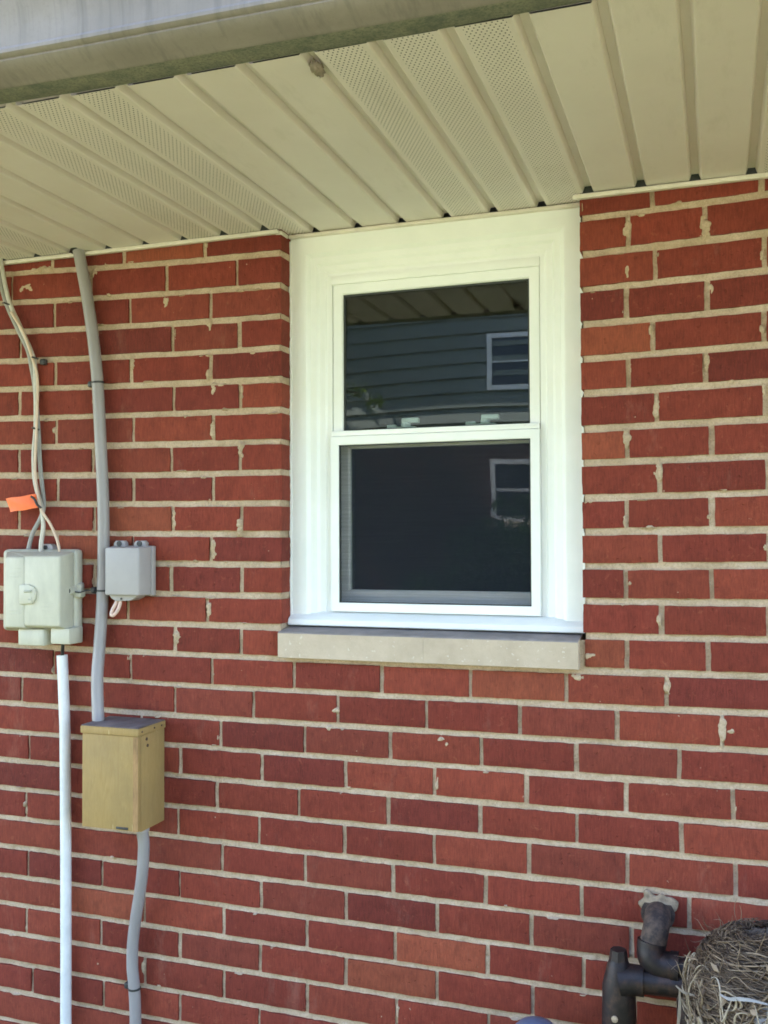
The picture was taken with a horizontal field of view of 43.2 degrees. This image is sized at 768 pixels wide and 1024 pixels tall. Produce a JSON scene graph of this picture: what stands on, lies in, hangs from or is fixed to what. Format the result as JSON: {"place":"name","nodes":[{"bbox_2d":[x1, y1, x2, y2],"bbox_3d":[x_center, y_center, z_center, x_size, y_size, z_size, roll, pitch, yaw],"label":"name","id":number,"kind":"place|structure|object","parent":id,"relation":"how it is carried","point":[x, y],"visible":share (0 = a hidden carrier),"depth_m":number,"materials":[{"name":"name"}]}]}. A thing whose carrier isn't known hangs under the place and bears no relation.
{"place":"outdoors","nodes":[
{"label":"outdoors","id":0,"kind":"place"},
{"label":"lawn","id":1,"kind":"structure","parent":0,"visible":0},
{"bbox_2d":[56,654,71,1023],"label":"pvc pipe","id":2,"kind":"object","parent":1,"relation":"on","point":[65,860],"visible":1,"depth_m":2.30,"materials":[{"name":"white plastic"}]},
{"bbox_2d":[0,0,767,1023],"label":"brick house","id":3,"kind":"structure","parent":1,"relation":"on","point":[434,346],"depth_m":2.04,"materials":[{"name":"brick"}]},
{"bbox_2d":[0,273,45,548],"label":"drop cable","id":4,"kind":"object","parent":3,"relation":"attached to","point":[43,496],"visible":0.83,"depth_m":2.37,"materials":[{"name":"grey plastic"}]},
{"bbox_2d":[0,257,46,550],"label":"drop cable","id":5,"kind":"object","parent":3,"relation":"attached to","point":[42,362],"visible":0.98,"depth_m":2.37,"materials":[{"name":"white plastic"}]},
{"bbox_2d":[3,544,89,645],"bbox_3d":[-0.819,0.197,2.313,0.258,0.240,0.090,-1,-1,19],"label":"telecom box","id":6,"kind":"object","parent":3,"relation":"attached to","point":[44,592],"visible":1,"depth_m":2.28,"materials":[{"name":"beige plastic"}]},
{"bbox_2d":[5,552,31,629],"bbox_3d":[-0.881,0.190,2.323,0.100,0.188,0.053,-1,-1,19],"label":"cover door","id":7,"kind":"structure","parent":6,"relation":"in","point":[12,560],"depth_m":2.29,"materials":[{"name":"beige plastic"}]},
{"bbox_2d":[10,311,60,551],"bbox_3d":[-0.841,-0.193,2.353,0.156,0.602,0.028,-1,-1,24],"label":"drop cable","id":8,"kind":"object","parent":6,"relation":"attached to","point":[36,430],"visible":0.96,"depth_m":2.36,"materials":[{"name":"beige plastic"}]},
{"bbox_2d":[6,494,41,511],"bbox_3d":[-0.872,-0.022,2.346,0.110,0.043,0.015,-1,-1,19],"label":"cable tag","id":9,"kind":"object","parent":8,"relation":"attached to","point":[26,502],"visible":1,"depth_m":2.35,"materials":[{"name":"orange plastic"}]},
{"bbox_2d":[61,644,64,654],"bbox_3d":[-0.763,0.359,2.305,0.010,0.135,0.040,0,-1,-18],"label":"black cable","id":10,"kind":"object","parent":6,"relation":"hanging from","point":[62,648],"visible":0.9,"depth_m":2.29,"materials":[{"name":"rubber"}]},
{"bbox_2d":[69,247,109,720],"bbox_3d":[-0.691,-0.078,2.296,0.131,1.151,0.060,-1,-2,39],"label":"conduit","id":11,"kind":"object","parent":3,"relation":"attached to","point":[96,383],"visible":0.94,"depth_m":2.29,"materials":[{"name":"grey plastic"}]},
{"bbox_2d":[81,716,164,831],"bbox_3d":[-0.594,0.596,2.214,0.153,0.232,0.112,-1,-1,19],"label":"utility box","id":12,"kind":"object","parent":3,"relation":"attached to","point":[123,773],"visible":1,"depth_m":2.17,"materials":[{"name":"beige metal"}]},
{"bbox_2d":[105,541,155,600],"bbox_3d":[-0.596,0.137,2.256,0.119,0.140,0.054,-1,-1,19],"label":"junction box","id":13,"kind":"object","parent":3,"relation":"attached to","point":[130,573],"visible":1,"depth_m":2.23,"materials":[{"name":"grey plastic"}]},
{"bbox_2d":[110,601,121,616],"bbox_3d":[-0.622,0.221,2.252,0.028,0.048,0.015,0,-1,-20],"label":"wire stub","id":14,"kind":"object","parent":13,"relation":"attached to","point":[115,613],"visible":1,"depth_m":2.25,"materials":[{"name":"white plastic"}]},
{"bbox_2d":[124,828,149,1023],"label":"conduit","id":15,"kind":"object","parent":3,"relation":"attached to","point":[132,985],"visible":0.92,"depth_m":2.22,"materials":[{"name":"grey plastic"}]},
{"bbox_2d":[309,58,325,77],"bbox_3d":[-0.099,-0.650,1.423,0.021,0.019,0.049,-1,-1,19],"label":"mud lump","id":16,"kind":"object","parent":3,"relation":"attached to","point":[317,69],"visible":1,"depth_m":1.42,"materials":[{"name":"beige soil"}]},
{"bbox_2d":[288,208,584,633],"bbox_3d":[0.110,-0.189,2.138,0.671,0.882,0.098,-1,-1,19],"label":"window","id":17,"kind":"structure","parent":3,"relation":"in","point":[541,249],"depth_m":2.12,"materials":[{"name":"white paint"}]},
{"bbox_2d":[516,1016,552,1023],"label":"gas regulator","id":18,"kind":"object","parent":1,"relation":"on","point":[533,1020],"visible":1,"depth_m":1.86,"materials":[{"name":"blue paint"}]},
{"bbox_2d":[602,889,688,1023],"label":"gas pipe","id":19,"kind":"object","parent":1,"relation":"on","point":[625,982],"visible":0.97,"depth_m":1.81,"materials":[{"name":"metal"}]},
{"bbox_2d":[668,899,767,1023],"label":"nest","id":20,"kind":"object","parent":19,"relation":"on","point":[725,980],"visible":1,"depth_m":1.64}
]}

